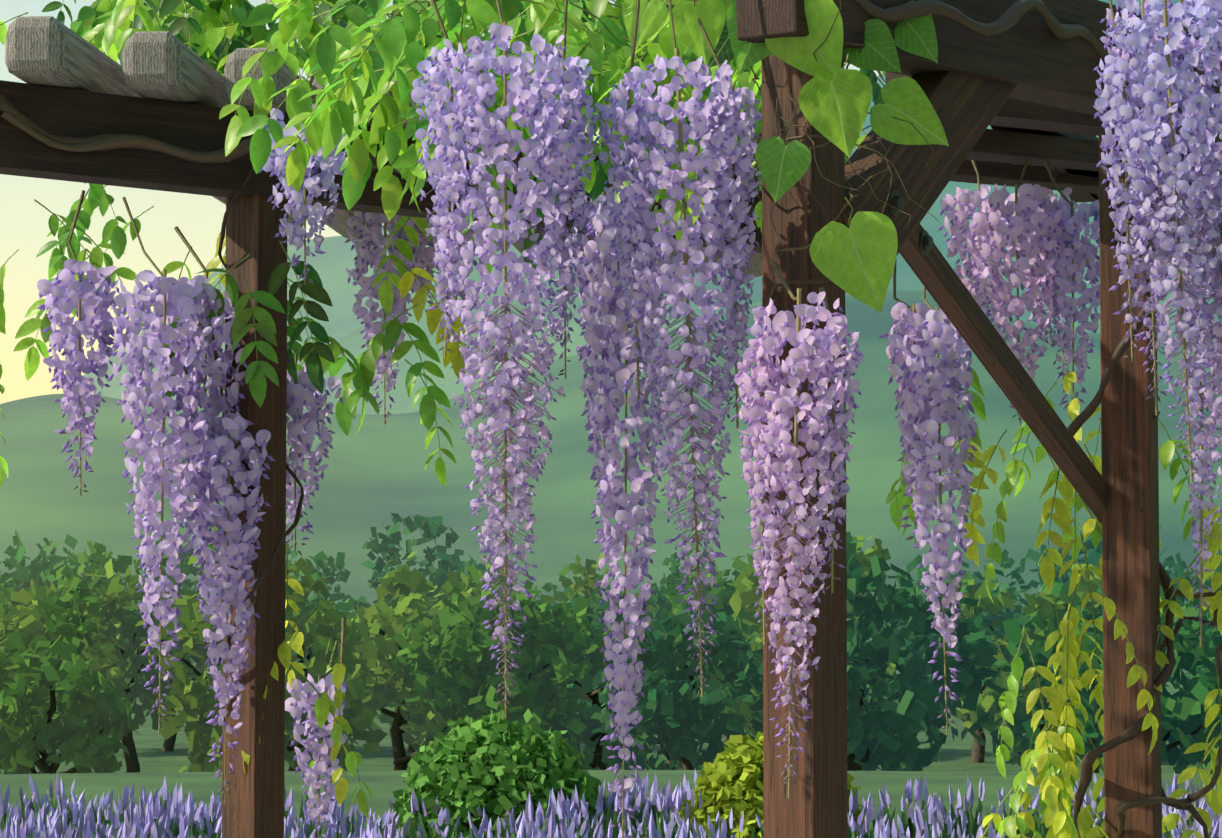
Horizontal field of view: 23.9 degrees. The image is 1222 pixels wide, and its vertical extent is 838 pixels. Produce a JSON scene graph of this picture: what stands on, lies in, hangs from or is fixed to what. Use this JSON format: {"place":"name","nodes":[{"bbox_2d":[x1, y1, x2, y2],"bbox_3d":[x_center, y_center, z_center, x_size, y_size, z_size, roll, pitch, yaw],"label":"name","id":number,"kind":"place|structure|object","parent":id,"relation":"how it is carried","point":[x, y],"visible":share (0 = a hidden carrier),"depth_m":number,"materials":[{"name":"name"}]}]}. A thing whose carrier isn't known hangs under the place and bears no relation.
{"place":"outdoors","nodes":[
{"label":"outdoors","id":0,"kind":"place"},
{"bbox_2d":[0,0,881,403],"label":"sky","id":1,"kind":"structure","parent":0,"point":[24,226],"materials":[{"name":"beige"}]},
{"bbox_2d":[0,0,1221,837],"bbox_3d":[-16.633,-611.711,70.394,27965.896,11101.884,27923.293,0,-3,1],"label":"terrain","id":2,"kind":"structure","parent":0,"point":[375,471],"depth_m":500.35,"materials":[{"name":"green plant"}]},
{"bbox_2d":[222,195,287,837],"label":"pergola post","id":3,"kind":"object","parent":2,"relation":"on","point":[253,807],"visible":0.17,"depth_m":6.29,"materials":[{"name":"brown wood"}]},
{"bbox_2d":[0,80,761,252],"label":"pergola beam","id":4,"kind":"structure","parent":3,"relation":"on","point":[66,112],"depth_m":6.14,"materials":[{"name":"brown wood"}]},
{"bbox_2d":[5,16,303,228],"bbox_3d":[-1.078,-0.692,7.268,0.125,0.123,2.800,0,-3,4],"label":"pergola rafter","id":5,"kind":"object","parent":4,"relation":"on","point":[52,51],"visible":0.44,"depth_m":5.91,"materials":[{"name":"grey wood"}]},
{"bbox_2d":[123,31,381,239],"bbox_3d":[-0.861,-0.680,7.420,0.125,0.123,2.817,0,-3,4],"label":"pergola rafter","id":6,"kind":"object","parent":4,"relation":"on","point":[164,65],"visible":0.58,"depth_m":6.04,"materials":[{"name":"grey wood"}]},
{"bbox_2d":[224,48,433,245],"bbox_3d":[-0.673,-0.668,7.575,0.125,0.123,2.782,0,-3,4],"label":"pergola rafter","id":7,"kind":"object","parent":4,"relation":"on","point":[283,76],"visible":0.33,"depth_m":6.20,"materials":[{"name":"grey wood"}]},
{"bbox_2d":[313,59,498,251],"bbox_3d":[-0.493,-0.658,7.699,0.125,0.123,2.800,0,-3,4],"label":"pergola rafter","id":8,"kind":"object","parent":4,"relation":"on","point":[316,85],"visible":0.04,"depth_m":6.33,"materials":[{"name":"brown wood"}]},
{"bbox_2d":[390,80,556,253],"bbox_3d":[-0.331,-0.649,7.811,0.125,0.123,2.817,0,-3,4],"label":"pergola rafter","id":9,"kind":"object","parent":4,"relation":"on","point":[519,245],"visible":0.04,"depth_m":8.66,"materials":[{"name":"brown wood"}]},
{"bbox_2d":[546,231,594,260],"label":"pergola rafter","id":10,"kind":"object","parent":4,"relation":"on","point":[589,238],"depth_m":8.79,"materials":[{"name":"brown wood"}]},
{"bbox_2d":[602,140,683,265],"bbox_3d":[0.089,-0.625,8.120,0.125,0.123,2.817,0,-3,4],"label":"pergola rafter","id":11,"kind":"object","parent":4,"relation":"on","point":[674,250],"depth_m":9.07,"materials":[{"name":"brown wood"}]},
{"bbox_2d":[683,150,722,272],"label":"pergola rafter","id":12,"kind":"object","parent":4,"relation":"on","point":[706,258],"visible":0.04,"depth_m":9.14,"materials":[{"name":"brown wood"}]},
{"bbox_2d":[695,143,761,276],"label":"pergola rafter","id":13,"kind":"object","parent":4,"relation":"on","point":[755,266],"visible":0.08,"depth_m":9.33,"materials":[{"name":"brown wood"}]},
{"bbox_2d":[0,509,1221,773],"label":"trees","id":14,"kind":"object","parent":2,"relation":"on","point":[440,665],"depth_m":46.37,"materials":[{"name":"green plant"}]},
{"bbox_2d":[0,767,1221,837],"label":"lavender flowers","id":15,"kind":"object","parent":2,"relation":"on","point":[655,815],"visible":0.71,"depth_m":15.99,"materials":[{"name":"purple plant"}]},
{"bbox_2d":[0,0,1221,837],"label":"vine stems","id":16,"kind":"object","parent":2,"relation":"on","point":[1002,21],"visible":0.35,"depth_m":5.76,"materials":[{"name":"plant"}]},
{"bbox_2d":[0,0,1221,837],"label":"wisteria","id":17,"kind":"object","parent":16,"relation":"on","point":[927,380],"depth_m":5.66,"materials":[{"name":"purple plant"}]},
{"bbox_2d":[78,0,1221,837],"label":"flower stems","id":18,"kind":"object","parent":16,"relation":"attached to","point":[692,434],"visible":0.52,"depth_m":4.44,"materials":[{"name":"green plant"}]},
{"bbox_2d":[622,0,948,313],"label":"heart-shaped leaves","id":19,"kind":"object","parent":16,"relation":"attached to","point":[856,259],"visible":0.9,"depth_m":4.51,"materials":[{"name":"green plant"}]},
{"bbox_2d":[387,698,865,837],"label":"round shrubs","id":20,"kind":"object","parent":2,"relation":"on","point":[500,768],"visible":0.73,"depth_m":16.56,"materials":[{"name":"green plant"}]},
{"bbox_2d":[762,55,847,837],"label":"pergola post","id":21,"kind":"object","parent":2,"relation":"on","point":[814,805],"visible":0.4,"depth_m":4.58,"materials":[{"name":"brown wood"}]},
{"bbox_2d":[840,71,1016,255],"bbox_3d":[0.540,-0.488,4.942,0.075,0.150,0.759,-2,34,35],"label":"diagonal brace","id":22,"kind":"object","parent":21,"relation":"attached to","point":[966,107],"visible":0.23,"depth_m":4.87,"materials":[{"name":"brown wood"}]},
{"bbox_2d":[888,190,903,216],"bbox_3d":[0.473,-0.356,4.761,0.013,0.044,0.044,-2,-4,35],"label":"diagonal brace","id":23,"kind":"object","parent":22,"relation":"attached to","point":[895,199],"visible":0.96,"depth_m":4.75,"materials":[{"name":"grey metal"}]},
{"bbox_2d":[736,0,1219,141],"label":"pergola beam","id":24,"kind":"structure","parent":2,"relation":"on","point":[1031,56],"depth_m":5.07,"materials":[{"name":"brown wood"}]},
{"bbox_2d":[950,159,1191,199],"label":"pergola roof rafter","id":25,"kind":"object","parent":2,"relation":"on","point":[999,173],"depth_m":7.83,"materials":[{"name":"brown wood"}]},
{"bbox_2d":[1063,137,1213,254],"bbox_3d":[1.654,-0.667,8.921,0.090,0.090,2.560,-1,-3,19],"label":"pergola purlin","id":26,"kind":"object","parent":25,"relation":"attached to","point":[1098,174],"depth_m":7.94,"materials":[{"name":"brown wood"}]},
{"bbox_2d":[965,129,1219,174],"bbox_3d":[1.414,-0.675,7.541,1.809,0.061,0.120,0,-2,-41],"label":"rafter","id":27,"kind":"object","parent":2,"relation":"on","point":[1001,146],"depth_m":7.17,"materials":[{"name":"brown wood"}]},
{"bbox_2d":[989,97,1217,142],"bbox_3d":[1.281,-0.700,6.842,1.732,0.060,0.120,-1,-2,-43],"label":"rafter","id":28,"kind":"object","parent":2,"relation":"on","point":[1015,113],"depth_m":6.51,"materials":[{"name":"brown wood"}]},
{"bbox_2d":[885,71,910,83],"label":"rafter","id":29,"kind":"object","parent":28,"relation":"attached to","point":[889,76],"visible":0.06,"depth_m":5.78,"materials":[{"name":"brown wood"}]},
{"bbox_2d":[1099,131,1161,837],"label":"pergola post","id":30,"kind":"object","parent":2,"relation":"on","point":[1130,525],"visible":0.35,"depth_m":5.76,"materials":[{"name":"brown wood"}]},
{"bbox_2d":[899,224,1106,522],"bbox_3d":[0.752,-0.069,5.374,0.039,0.051,1.194,-2,-26,28],"label":"diagonal brace","id":31,"kind":"object","parent":30,"relation":"attached to","point":[946,288],"visible":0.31,"depth_m":5.30,"materials":[{"name":"brown wood"}]},
{"bbox_2d":[919,230,932,255],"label":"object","id":32,"kind":"object","parent":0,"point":[925,242],"visible":0.98,"depth_m":4.93,"materials":[{"name":"grey metal"}]},
{"bbox_2d":[990,125,1027,164],"bbox_3d":[0.861,-0.790,6.553,0.090,0.090,2.463,-1,-3,12],"label":"pergola purlin","id":33,"kind":"object","parent":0,"point":[1004,128],"visible":0.15,"depth_m":7.12,"materials":[{"name":"brown wood"}]},
{"bbox_2d":[1016,128,1098,201],"bbox_3d":[1.099,-0.749,7.342,0.090,0.090,2.489,-1,-3,14],"label":"pergola purlin","id":34,"kind":"object","parent":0,"point":[1080,197],"visible":0.04,"depth_m":8.37,"materials":[{"name":"brown wood"}]},
{"bbox_2d":[1023,129,1098,199],"bbox_3d":[1.363,-0.708,8.132,0.090,0.090,2.521,-1,-3,17],"label":"pergola purlin","id":35,"kind":"object","parent":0,"point":[1075,135],"depth_m":7.59,"materials":[{"name":"brown wood"}]}
]}

